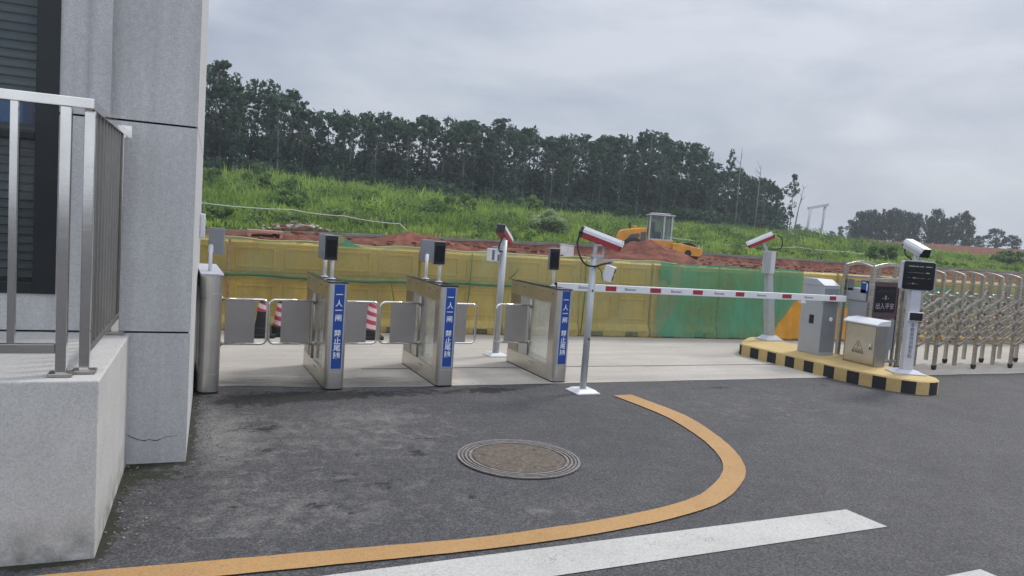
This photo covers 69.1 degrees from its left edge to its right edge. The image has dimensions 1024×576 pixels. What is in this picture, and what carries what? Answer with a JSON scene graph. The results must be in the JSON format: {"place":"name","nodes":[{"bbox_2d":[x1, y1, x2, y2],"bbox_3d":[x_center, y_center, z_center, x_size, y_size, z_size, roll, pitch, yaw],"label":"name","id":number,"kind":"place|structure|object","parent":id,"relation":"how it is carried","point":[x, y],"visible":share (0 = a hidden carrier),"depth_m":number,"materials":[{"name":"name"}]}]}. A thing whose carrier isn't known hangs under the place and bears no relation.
{"place":"outdoors","nodes":[
{"label":"outdoors","id":0,"kind":"place"},
{"bbox_2d":[0,373,1023,575],"bbox_3d":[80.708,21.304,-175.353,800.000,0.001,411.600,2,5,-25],"label":"road","id":1,"kind":"structure","parent":0,"point":[934,484],"depth_m":4.96,"materials":[{"name":"grey asphalt"}]},
{"bbox_2d":[37,394,745,575],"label":"yellow road marking","id":2,"kind":"object","parent":1,"relation":"on","point":[727,484],"visible":1,"depth_m":3.78,"materials":[{"name":"paint"}]},
{"bbox_2d":[103,383,801,552],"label":"gravel","id":3,"kind":"structure","parent":1,"relation":"on","point":[105,532],"depth_m":4.18,"materials":[{"name":"grey gravel"}]},
{"bbox_2d":[457,439,580,478],"bbox_3d":[0.049,1.186,5.213,0.864,0.012,0.864,2,5,-25],"label":"manhole cover","id":4,"kind":"object","parent":1,"relation":"on","point":[517,459],"visible":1,"depth_m":5.17,"materials":[{"name":"metal"}]},
{"bbox_2d":[565,226,623,394],"bbox_3d":[0.842,0.226,7.520,0.491,1.676,0.263,2,5,-25],"label":"camera pole","id":5,"kind":"object","parent":1,"relation":"on","point":[600,239],"visible":1,"depth_m":7.46,"materials":[{"name":"white metal"}]},
{"bbox_2d":[325,509,886,575],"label":"white road marking","id":6,"kind":"object","parent":1,"relation":"on","point":[573,558],"visible":1,"depth_m":3.83,"materials":[{"name":"paint"}]},
{"bbox_2d":[193,330,1023,387],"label":"concrete apron","id":7,"kind":"object","parent":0,"point":[611,359],"visible":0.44,"depth_m":9.14,"materials":[{"name":"grey concrete"}]},
{"bbox_2d":[0,0,208,566],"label":"gatehouse","id":8,"kind":"object","parent":7,"relation":"on","point":[72,446],"visible":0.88,"depth_m":4.29,"materials":[{"name":"grey stone"}]},
{"bbox_2d":[0,0,61,293],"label":"window","id":9,"kind":"structure","parent":8,"relation":"in","point":[30,30],"depth_m":4.24,"materials":[{"name":"glass"}]},
{"bbox_2d":[0,88,131,377],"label":"railing","id":10,"kind":"object","parent":8,"relation":"on","point":[106,133],"visible":1,"depth_m":3.32,"materials":[{"name":"silver metal"}]},
{"bbox_2d":[199,239,227,329],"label":"water barrier","id":11,"kind":"object","parent":7,"relation":"on","point":[219,261],"visible":0.09,"depth_m":9.79,"materials":[{"name":"yellow plastic"}]},
{"bbox_2d":[195,227,268,393],"bbox_3d":[-2.614,0.149,6.986,0.632,1.420,1.228,2,5,-25],"label":"swing turnstile","id":12,"kind":"object","parent":7,"relation":"on","point":[239,321],"visible":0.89,"depth_m":6.44,"materials":[{"name":"silver metal"}]},
{"bbox_2d":[254,301,274,338],"bbox_3d":[-3.175,0.388,9.482,0.300,0.470,0.300,2,5,-25],"label":"traffic cone","id":13,"kind":"object","parent":7,"relation":"on","point":[259,328],"visible":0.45,"depth_m":9.40,"materials":[{"name":"black rubber"}]},
{"bbox_2d":[229,240,327,325],"bbox_3d":[-3.181,-0.031,10.131,1.252,1.200,0.382,2,5,-20],"label":"water barrier","id":14,"kind":"object","parent":7,"relation":"on","point":[295,259],"visible":0.52,"depth_m":9.98,"materials":[{"name":"yellow plastic"}]},
{"bbox_2d":[200,235,680,333],"bbox_3d":[-1.580,-0.039,10.528,9.230,1.326,0.126,2,5,-21],"label":"dust net","id":15,"kind":"object","parent":14,"relation":"hanging from","point":[542,305],"visible":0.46,"depth_m":10.84,"materials":[{"name":"yellow fabric"}]},
{"bbox_2d":[267,233,378,389],"bbox_3d":[-1.847,0.174,7.358,0.878,1.420,1.050,5,5,13],"label":"swing turnstile","id":16,"kind":"object","parent":7,"relation":"on","point":[324,323],"visible":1,"depth_m":7.19,"materials":[{"name":"silver metal"}]},
{"bbox_2d":[327,247,418,332],"bbox_3d":[-1.994,0.015,10.611,1.252,1.200,0.382,2,5,-20],"label":"water barrier","id":17,"kind":"object","parent":7,"relation":"on","point":[359,262],"visible":0.52,"depth_m":10.50,"materials":[{"name":"yellow plastic"}]},
{"bbox_2d":[366,300,383,339],"bbox_3d":[-1.873,0.422,9.942,0.300,0.512,0.300,2,5,-25],"label":"traffic cone","id":18,"kind":"object","parent":7,"relation":"on","point":[371,321],"visible":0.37,"depth_m":9.87,"materials":[{"name":"red plastic"}]},
{"bbox_2d":[378,239,477,386],"bbox_3d":[-0.870,0.205,7.834,1.050,1.420,0.878,6,5,27],"label":"swing turnstile","id":19,"kind":"object","parent":7,"relation":"on","point":[408,322],"visible":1,"depth_m":7.67,"materials":[{"name":"silver metal"}]},
{"bbox_2d":[418,251,498,334],"bbox_3d":[-0.790,0.064,11.056,1.252,1.200,0.382,2,5,-21],"label":"water barrier","id":20,"kind":"object","parent":7,"relation":"on","point":[457,267],"visible":0.45,"depth_m":10.99,"materials":[{"name":"yellow plastic"}]},
{"bbox_2d":[483,224,512,356],"bbox_3d":[-0.110,0.027,9.323,0.332,1.642,0.522,7,5,29],"label":"camera pole","id":21,"kind":"object","parent":7,"relation":"on","point":[497,254],"visible":0.99,"depth_m":9.21,"materials":[{"name":"white metal"}]},
{"bbox_2d":[493,248,572,381],"bbox_3d":[0.100,0.233,8.339,0.636,1.420,1.229,2,5,-25],"label":"swing turnstile","id":22,"kind":"object","parent":7,"relation":"on","point":[525,293],"visible":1,"depth_m":8.20,"materials":[{"name":"silver metal"}]},
{"bbox_2d":[500,256,580,335],"bbox_3d":[0.420,0.116,11.488,1.252,1.200,0.382,2,5,-21],"label":"water barrier","id":23,"kind":"object","parent":7,"relation":"on","point":[529,269],"visible":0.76,"depth_m":11.35,"materials":[{"name":"yellow plastic"}]},
{"bbox_2d":[577,260,651,336],"bbox_3d":[1.605,0.161,11.972,1.252,1.200,0.382,2,5,-20],"label":"water barrier","id":24,"kind":"object","parent":7,"relation":"on","point":[636,304],"visible":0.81,"depth_m":11.88,"materials":[{"name":"yellow plastic"}]},
{"bbox_2d":[648,264,715,338],"bbox_3d":[2.817,0.212,12.400,1.252,1.200,0.382,2,5,-20],"label":"water barrier","id":25,"kind":"object","parent":7,"relation":"on","point":[655,274],"visible":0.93,"depth_m":12.09,"materials":[{"name":"yellow plastic"}]},
{"bbox_2d":[717,268,749,338],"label":"water barrier","id":26,"kind":"object","parent":7,"relation":"on","point":[732,338],"visible":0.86,"depth_m":12.60,"materials":[{"name":"green plastic"}]},
{"bbox_2d":[655,262,803,337],"bbox_3d":[3.719,0.236,12.515,2.908,1.210,0.094,2,5,-21],"label":"dust net","id":27,"kind":"object","parent":26,"relation":"attached to","point":[712,317],"visible":0.81,"depth_m":12.43,"materials":[{"name":"green fabric"}]},
{"bbox_2d":[775,292,847,340],"bbox_3d":[5.245,0.500,13.105,1.786,0.834,0.131,2,5,-21],"label":"barrier","id":28,"kind":"object","parent":7,"relation":"on","point":[787,327],"visible":0.27,"depth_m":13.01,"materials":[{"name":"yellow plastic"}]},
{"bbox_2d":[739,337,938,394],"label":"traffic island","id":29,"kind":"structure","parent":7,"relation":"on","point":[833,366],"depth_m":9.48,"materials":[{"name":"yellow paint"}]},
{"bbox_2d":[555,277,846,354],"bbox_3d":[2.421,0.332,9.470,4.518,1.040,0.466,2,5,-25],"label":"boom barrier","id":30,"kind":"object","parent":29,"relation":"on","point":[819,299],"visible":0.98,"depth_m":10.17,"materials":[{"name":"white metal"}]},
{"bbox_2d":[819,289,838,351],"bbox_3d":[4.355,0.450,10.209,0.260,0.880,0.016,2,5,-25],"label":"access door","id":31,"kind":"structure","parent":30,"relation":"in","point":[830,308],"depth_m":10.21,"materials":[{"name":"metal"}]},
{"bbox_2d":[746,231,783,340],"bbox_3d":[3.886,-0.042,11.491,0.562,1.667,0.479,2,5,-25],"label":"camera pole","id":32,"kind":"object","parent":29,"relation":"on","point":[768,264],"visible":0.95,"depth_m":11.42,"materials":[{"name":"white metal"}]},
{"bbox_2d":[843,316,890,366],"bbox_3d":[4.598,0.689,9.698,0.245,0.600,0.524,2,5,-25],"label":"power box","id":33,"kind":"object","parent":29,"relation":"on","point":[865,342],"visible":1,"depth_m":9.58,"materials":[{"name":"silver metal"}]},
{"bbox_2d":[844,322,876,364],"bbox_3d":[4.511,0.718,9.661,0.021,0.485,0.450,2,5,-25],"label":"door","id":34,"kind":"structure","parent":33,"relation":"in","point":[860,339],"depth_m":9.66,"materials":[{"name":"beige metal"}]},
{"bbox_2d":[885,239,935,375],"bbox_3d":[4.916,0.226,9.158,0.390,1.649,0.390,4,5,3],"label":"display post","id":35,"kind":"object","parent":29,"relation":"on","point":[916,277],"visible":1,"depth_m":9.06,"materials":[{"name":"white metal"}]},
{"bbox_2d":[834,261,1023,369],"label":"retractable gate","id":36,"kind":"structure","parent":7,"relation":"on","point":[874,297],"depth_m":10.86,"materials":[{"name":"silver metal"}]},
{"bbox_2d":[938,279,987,342],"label":"water barrier","id":37,"kind":"object","parent":7,"relation":"on","point":[958,288],"visible":0.11,"depth_m":14.54,"materials":[{"name":"yellow plastic"}]},
{"bbox_2d":[986,282,1023,342],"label":"water barrier","id":38,"kind":"object","parent":7,"relation":"on","point":[995,289],"visible":0.14,"depth_m":14.89,"materials":[{"name":"yellow plastic"}]},
{"bbox_2d":[838,285,1013,309],"bbox_3d":[8.002,0.191,14.110,4.612,0.471,0.068,2,5,-21],"label":"dust net","id":39,"kind":"object","parent":38,"relation":"hanging from","point":[929,297],"visible":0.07,"depth_m":14.19,"materials":[{"name":"yellow fabric"}]},
{"bbox_2d":[205,212,1023,297],"bbox_3d":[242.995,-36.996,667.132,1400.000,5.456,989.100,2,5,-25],"label":"terrain","id":40,"kind":"structure","parent":0,"point":[790,264],"depth_m":39.24,"materials":[{"name":"brown soil"}]},
{"bbox_2d":[205,83,237,164],"bbox_3d":[-24.665,-12.986,62.798,2.913,8.466,3.289,4,5,3],"label":"eucalyptus tree","id":41,"kind":"object","parent":40,"relation":"on","point":[227,90],"visible":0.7,"depth_m":62.50,"materials":[{"name":"green plant"}]},
{"bbox_2d":[206,59,238,158],"bbox_3d":[-25.702,-14.543,65.141,3.141,11.048,2.992,2,5,-21],"label":"eucalyptus tree","id":42,"kind":"object","parent":40,"relation":"on","point":[222,64],"visible":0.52,"depth_m":64.64,"materials":[{"name":"green plant"}]},
{"bbox_2d":[222,90,251,169],"bbox_3d":[-22.162,-12.070,59.691,2.332,7.530,2.567,3,3,-16],"label":"eucalyptus tree","id":43,"kind":"object","parent":40,"relation":"on","point":[235,100],"visible":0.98,"depth_m":59.58,"materials":[{"name":"green plant"}]},
{"bbox_2d":[226,84,248,166],"bbox_3d":[-22.994,-12.764,62.086,2.034,8.412,2.147,2,5,-20],"label":"eucalyptus tree","id":44,"kind":"object","parent":40,"relation":"on","point":[239,88],"visible":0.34,"depth_m":61.74,"materials":[{"name":"green plant"}]},
{"bbox_2d":[243,96,269,166],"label":"eucalyptus tree","id":45,"kind":"object","parent":40,"relation":"on","point":[256,101],"visible":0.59,"depth_m":65.70,"materials":[{"name":"green plant"}]},
{"bbox_2d":[257,94,283,163],"bbox_3d":[-20.475,-12.417,62.765,2.149,7.963,2.022,6,5,26],"label":"eucalyptus tree","id":46,"kind":"object","parent":40,"relation":"on","point":[269,99],"visible":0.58,"depth_m":62.50,"materials":[{"name":"green plant"}]},
{"bbox_2d":[263,96,293,172],"bbox_3d":[-19.257,-11.931,61.036,2.458,7.520,2.548,1,4,-22],"label":"eucalyptus tree","id":47,"kind":"object","parent":40,"relation":"on","point":[277,105],"visible":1,"depth_m":60.65,"materials":[{"name":"green plant"}]},
{"bbox_2d":[253,176,303,192],"bbox_3d":[-14.794,-6.264,47.255,3.407,1.994,3.234,2,5,-25],"label":"shrub","id":48,"kind":"object","parent":40,"relation":"on","point":[288,183],"visible":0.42,"depth_m":46.90,"materials":[{"name":"green plant"}]},
{"bbox_2d":[262,187,313,207],"bbox_3d":[-12.478,-4.919,41.819,2.954,1.591,3.180,2,5,-25],"label":"shrub","id":49,"kind":"object","parent":40,"relation":"on","point":[291,198],"visible":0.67,"depth_m":40.95,"materials":[{"name":"green plant"}]},
{"bbox_2d":[275,88,314,154],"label":"eucalyptus tree","id":50,"kind":"object","parent":40,"relation":"on","point":[297,94],"visible":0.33,"depth_m":68.15,"materials":[{"name":"green plant"}]},
{"bbox_2d":[240,221,358,233],"bbox_3d":[-9.651,-2.743,33.809,5.198,0.580,2.447,2,5,-25],"label":"rubble","id":51,"kind":"object","parent":40,"relation":"on","point":[297,225],"visible":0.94,"depth_m":33.58,"materials":[{"name":"white stone"}]},
{"bbox_2d":[290,110,314,170],"bbox_3d":[-17.789,-11.624,62.808,2.172,6.831,2.059,6,5,25],"label":"eucalyptus tree","id":52,"kind":"object","parent":40,"relation":"on","point":[303,115],"visible":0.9,"depth_m":62.67,"materials":[{"name":"green plant"}]},
{"bbox_2d":[310,125,332,180],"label":"eucalyptus tree","id":53,"kind":"object","parent":40,"relation":"on","point":[322,138],"visible":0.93,"depth_m":65.15,"materials":[{"name":"green plant"}]},
{"bbox_2d":[330,115,354,179],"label":"eucalyptus tree","id":54,"kind":"object","parent":40,"relation":"on","point":[341,125],"visible":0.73,"depth_m":65.27,"materials":[{"name":"green plant"}]},
{"bbox_2d":[339,116,366,182],"bbox_3d":[-13.661,-11.286,63.502,2.456,6.784,2.148,6,5,21],"label":"eucalyptus tree","id":55,"kind":"object","parent":40,"relation":"on","point":[356,128],"visible":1,"depth_m":63.28,"materials":[{"name":"green plant"}]},
{"bbox_2d":[361,121,384,181],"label":"eucalyptus tree","id":56,"kind":"object","parent":40,"relation":"on","point":[370,144],"visible":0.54,"depth_m":67.30,"materials":[{"name":"green plant"}]},
{"bbox_2d":[367,125,387,187],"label":"eucalyptus tree","id":57,"kind":"object","parent":40,"relation":"on","point":[377,129],"visible":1,"depth_m":64.59,"materials":[{"name":"green plant"}]},
{"bbox_2d":[382,122,410,184],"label":"eucalyptus tree","id":58,"kind":"object","parent":40,"relation":"on","point":[390,135],"visible":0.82,"depth_m":67.86,"materials":[{"name":"green plant"}]},
{"bbox_2d":[398,127,418,183],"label":"eucalyptus tree","id":59,"kind":"object","parent":40,"relation":"on","point":[405,146],"visible":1,"depth_m":65.29,"materials":[{"name":"green plant"}]},
{"bbox_2d":[355,232,472,246],"bbox_3d":[-3.723,-1.814,29.290,6.000,0.765,4.400,2,5,-25],"label":"soil heap","id":60,"kind":"object","parent":40,"relation":"on","point":[407,238],"visible":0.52,"depth_m":28.61,"materials":[{"name":"brown soil"}]},
{"bbox_2d":[412,114,442,189],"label":"eucalyptus tree","id":61,"kind":"object","parent":40,"relation":"on","point":[430,136],"visible":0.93,"depth_m":69.60,"materials":[{"name":"green plant"}]},
{"bbox_2d":[431,134,456,188],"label":"eucalyptus tree","id":62,"kind":"object","parent":40,"relation":"on","point":[445,138],"visible":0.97,"depth_m":68.00,"materials":[{"name":"green plant"}]},
{"bbox_2d":[438,130,462,191],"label":"eucalyptus tree","id":63,"kind":"object","parent":40,"relation":"on","point":[455,134],"visible":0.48,"depth_m":70.97,"materials":[{"name":"green plant"}]},
{"bbox_2d":[441,192,477,213],"bbox_3d":[-3.516,-5.482,48.994,2.724,1.744,1.667,5,5,9],"label":"shrub","id":64,"kind":"object","parent":40,"relation":"on","point":[447,198],"visible":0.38,"depth_m":49.06,"materials":[{"name":"green plant"}]},
{"bbox_2d":[448,120,481,193],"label":"eucalyptus tree","id":65,"kind":"object","parent":40,"relation":"on","point":[466,126],"visible":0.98,"depth_m":68.57,"materials":[{"name":"green plant"}]},
{"bbox_2d":[462,133,485,193],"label":"eucalyptus tree","id":66,"kind":"object","parent":40,"relation":"on","point":[473,169],"visible":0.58,"depth_m":71.45,"materials":[{"name":"green plant"}]},
{"bbox_2d":[482,138,509,196],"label":"eucalyptus tree","id":67,"kind":"object","parent":40,"relation":"on","point":[491,162],"visible":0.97,"depth_m":70.39,"materials":[{"name":"green plant"}]},
{"bbox_2d":[203,152,790,229],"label":"undergrowth","id":68,"kind":"object","parent":40,"relation":"on","point":[694,215],"visible":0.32,"depth_m":69.93,"materials":[{"name":"green plant"}]},
{"bbox_2d":[203,64,791,229],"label":"forest interior","id":69,"kind":"object","parent":40,"relation":"on","point":[358,162],"visible":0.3,"depth_m":73.78,"materials":[{"name":"green plant"}]},
{"bbox_2d":[483,117,519,184],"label":"eucalyptus tree","id":70,"kind":"object","parent":40,"relation":"on","point":[499,128],"visible":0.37,"depth_m":77.25,"materials":[{"name":"green plant"}]},
{"bbox_2d":[503,130,530,195],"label":"eucalyptus tree","id":71,"kind":"object","parent":40,"relation":"on","point":[514,140],"visible":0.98,"depth_m":69.56,"materials":[{"name":"green plant"}]},
{"bbox_2d":[515,127,537,195],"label":"eucalyptus tree","id":72,"kind":"object","parent":40,"relation":"on","point":[527,132],"visible":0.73,"depth_m":72.99,"materials":[{"name":"green plant"}]},
{"bbox_2d":[511,195,543,212],"bbox_3d":[1.366,-6.604,60.655,2.869,2.158,2.749,5,5,15],"label":"shrub","id":73,"kind":"object","parent":40,"relation":"on","point":[534,199],"visible":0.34,"depth_m":60.20,"materials":[{"name":"green plant"}]},
{"bbox_2d":[533,138,553,200],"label":"eucalyptus tree","id":74,"kind":"object","parent":40,"relation":"on","point":[543,163],"visible":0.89,"depth_m":75.20,"materials":[{"name":"green plant"}]},
{"bbox_2d":[525,208,569,234],"bbox_3d":[2.257,-3.854,43.855,2.622,1.754,2.544,5,5,16],"label":"shrub","id":75,"kind":"object","parent":40,"relation":"on","point":[551,220],"visible":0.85,"depth_m":43.32,"materials":[{"name":"green plant"}]},
{"bbox_2d":[544,146,564,203],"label":"eucalyptus tree","id":76,"kind":"object","parent":40,"relation":"on","point":[553,160],"visible":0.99,"depth_m":70.75,"materials":[{"name":"green plant"}]},
{"bbox_2d":[554,157,572,207],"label":"eucalyptus tree","id":77,"kind":"object","parent":40,"relation":"on","point":[565,163],"visible":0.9,"depth_m":73.20,"materials":[{"name":"green plant"}]},
{"bbox_2d":[556,145,579,210],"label":"eucalyptus tree","id":78,"kind":"object","parent":40,"relation":"on","point":[569,150],"visible":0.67,"depth_m":75.53,"materials":[{"name":"green plant"}]},
{"bbox_2d":[205,230,961,280],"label":"soil clods","id":79,"kind":"object","parent":40,"relation":"on","point":[528,248],"visible":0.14,"depth_m":35.08,"materials":[{"name":"brown soil"}]},
{"bbox_2d":[578,143,610,203],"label":"eucalyptus tree","id":80,"kind":"object","parent":40,"relation":"on","point":[595,152],"visible":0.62,"depth_m":76.29,"materials":[{"name":"green plant"}]},
{"bbox_2d":[589,154,609,212],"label":"eucalyptus tree","id":81,"kind":"object","parent":40,"relation":"on","point":[602,159],"visible":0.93,"depth_m":73.39,"materials":[{"name":"green plant"}]},
{"bbox_2d":[201,164,1023,271],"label":"grass","id":82,"kind":"structure","parent":40,"relation":"on","point":[444,223],"depth_m":46.58,"materials":[{"name":"green plant"}]},
{"bbox_2d":[205,229,1023,273],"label":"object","id":83,"kind":"structure","parent":40,"relation":"on","point":[532,243],"depth_m":38.40,"materials":[{"name":"concrete"}]},
{"bbox_2d":[606,138,636,214],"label":"eucalyptus tree","id":84,"kind":"object","parent":40,"relation":"on","point":[617,148],"visible":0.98,"depth_m":74.81,"materials":[{"name":"green plant"}]},
{"bbox_2d":[629,136,650,214],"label":"eucalyptus tree","id":85,"kind":"object","parent":40,"relation":"on","point":[641,142],"visible":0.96,"depth_m":75.27,"materials":[{"name":"green plant"}]},
{"bbox_2d":[584,240,702,264],"bbox_3d":[5.775,-1.388,31.610,6.400,1.331,4.800,2,5,-25],"label":"soil heap","id":86,"kind":"object","parent":40,"relation":"on","point":[644,250],"visible":0.48,"depth_m":30.68,"materials":[{"name":"brown soil"}]},
{"bbox_2d":[616,213,702,259],"bbox_3d":[7.342,-2.466,37.201,4.210,2.520,1.690,4,5,4],"label":"road roller","id":87,"kind":"object","parent":40,"relation":"on","point":[636,234],"visible":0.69,"depth_m":36.63,"materials":[{"name":"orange metal"}]},
{"bbox_2d":[645,136,678,209],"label":"eucalyptus tree","id":88,"kind":"object","parent":40,"relation":"on","point":[664,140],"visible":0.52,"depth_m":79.59,"materials":[{"name":"green plant"}]},
{"bbox_2d":[649,145,677,219],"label":"eucalyptus tree","id":89,"kind":"object","parent":40,"relation":"on","point":[663,189],"visible":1,"depth_m":76.37,"materials":[{"name":"green plant"}]},
{"bbox_2d":[663,140,685,209],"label":"eucalyptus tree","id":90,"kind":"object","parent":40,"relation":"on","point":[679,159],"visible":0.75,"depth_m":80.89,"materials":[{"name":"green plant"}]},
{"bbox_2d":[679,159,696,221],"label":"eucalyptus tree","id":91,"kind":"object","parent":40,"relation":"on","point":[690,164],"visible":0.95,"depth_m":78.15,"materials":[{"name":"green plant"}]},
{"bbox_2d":[682,147,703,208],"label":"eucalyptus tree","id":92,"kind":"object","parent":40,"relation":"on","point":[694,155],"visible":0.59,"depth_m":82.22,"materials":[{"name":"green plant"}]},
{"bbox_2d":[698,170,719,215],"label":"eucalyptus tree","id":93,"kind":"object","parent":40,"relation":"on","point":[706,175],"visible":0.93,"depth_m":79.63,"materials":[{"name":"green plant"}]},
{"bbox_2d":[724,149,736,217],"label":"eucalyptus tree","id":94,"kind":"object","parent":40,"relation":"on","point":[729,162],"visible":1,"depth_m":79.81,"materials":[{"name":"green plant"}]},
{"bbox_2d":[741,184,758,226],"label":"eucalyptus tree","id":95,"kind":"object","parent":40,"relation":"on","point":[752,187],"visible":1,"depth_m":82.30,"materials":[{"name":"green plant"}]},
{"bbox_2d":[764,185,779,229],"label":"eucalyptus tree","id":96,"kind":"object","parent":40,"relation":"on","point":[773,189],"visible":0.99,"depth_m":82.59,"materials":[{"name":"green plant"}]},
{"bbox_2d":[855,210,873,239],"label":"broad tree","id":97,"kind":"object","parent":40,"relation":"on","point":[868,213],"visible":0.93,"depth_m":133.11,"materials":[{"name":"green plant"}]},
{"bbox_2d":[864,244,898,260],"bbox_3d":[26.772,-2.471,53.569,2.722,1.478,1.807,2,5,-25],"label":"shrub","id":98,"kind":"object","parent":40,"relation":"on","point":[891,252],"visible":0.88,"depth_m":53.42,"materials":[{"name":"green plant"}]},
{"bbox_2d":[879,209,892,240],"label":"broad tree","id":99,"kind":"object","parent":40,"relation":"on","point":[887,217],"visible":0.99,"depth_m":128.60,"materials":[{"name":"green plant"}]},
{"bbox_2d":[887,208,902,240],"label":"broad tree","id":100,"kind":"object","parent":40,"relation":"on","point":[896,217],"visible":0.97,"depth_m":128.06,"materials":[{"name":"green plant"}]},
{"bbox_2d":[908,212,927,242],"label":"broad tree","id":101,"kind":"object","parent":40,"relation":"on","point":[917,219],"visible":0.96,"depth_m":129.26,"materials":[{"name":"green plant"}]},
{"bbox_2d":[928,208,946,243],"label":"broad tree","id":102,"kind":"object","parent":40,"relation":"on","point":[936,224],"visible":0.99,"depth_m":131.18,"materials":[{"name":"green plant"}]},
{"bbox_2d":[952,210,975,245],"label":"broad tree","id":103,"kind":"object","parent":40,"relation":"on","point":[966,217],"visible":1,"depth_m":127.09,"materials":[{"name":"green plant"}]},
{"bbox_2d":[983,228,1009,247],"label":"broad tree","id":104,"kind":"object","parent":40,"relation":"on","point":[995,232],"visible":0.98,"depth_m":133.41,"materials":[{"name":"green plant"}]},
{"bbox_2d":[987,250,1023,263],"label":"shrub","id":105,"kind":"object","parent":40,"relation":"on","point":[1003,255],"visible":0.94,"depth_m":64.86,"materials":[{"name":"green plant"}]},
{"bbox_2d":[206,0,1023,249],"label":"sky","id":106,"kind":"structure","parent":0,"point":[915,106],"materials":[{"name":"grey"}]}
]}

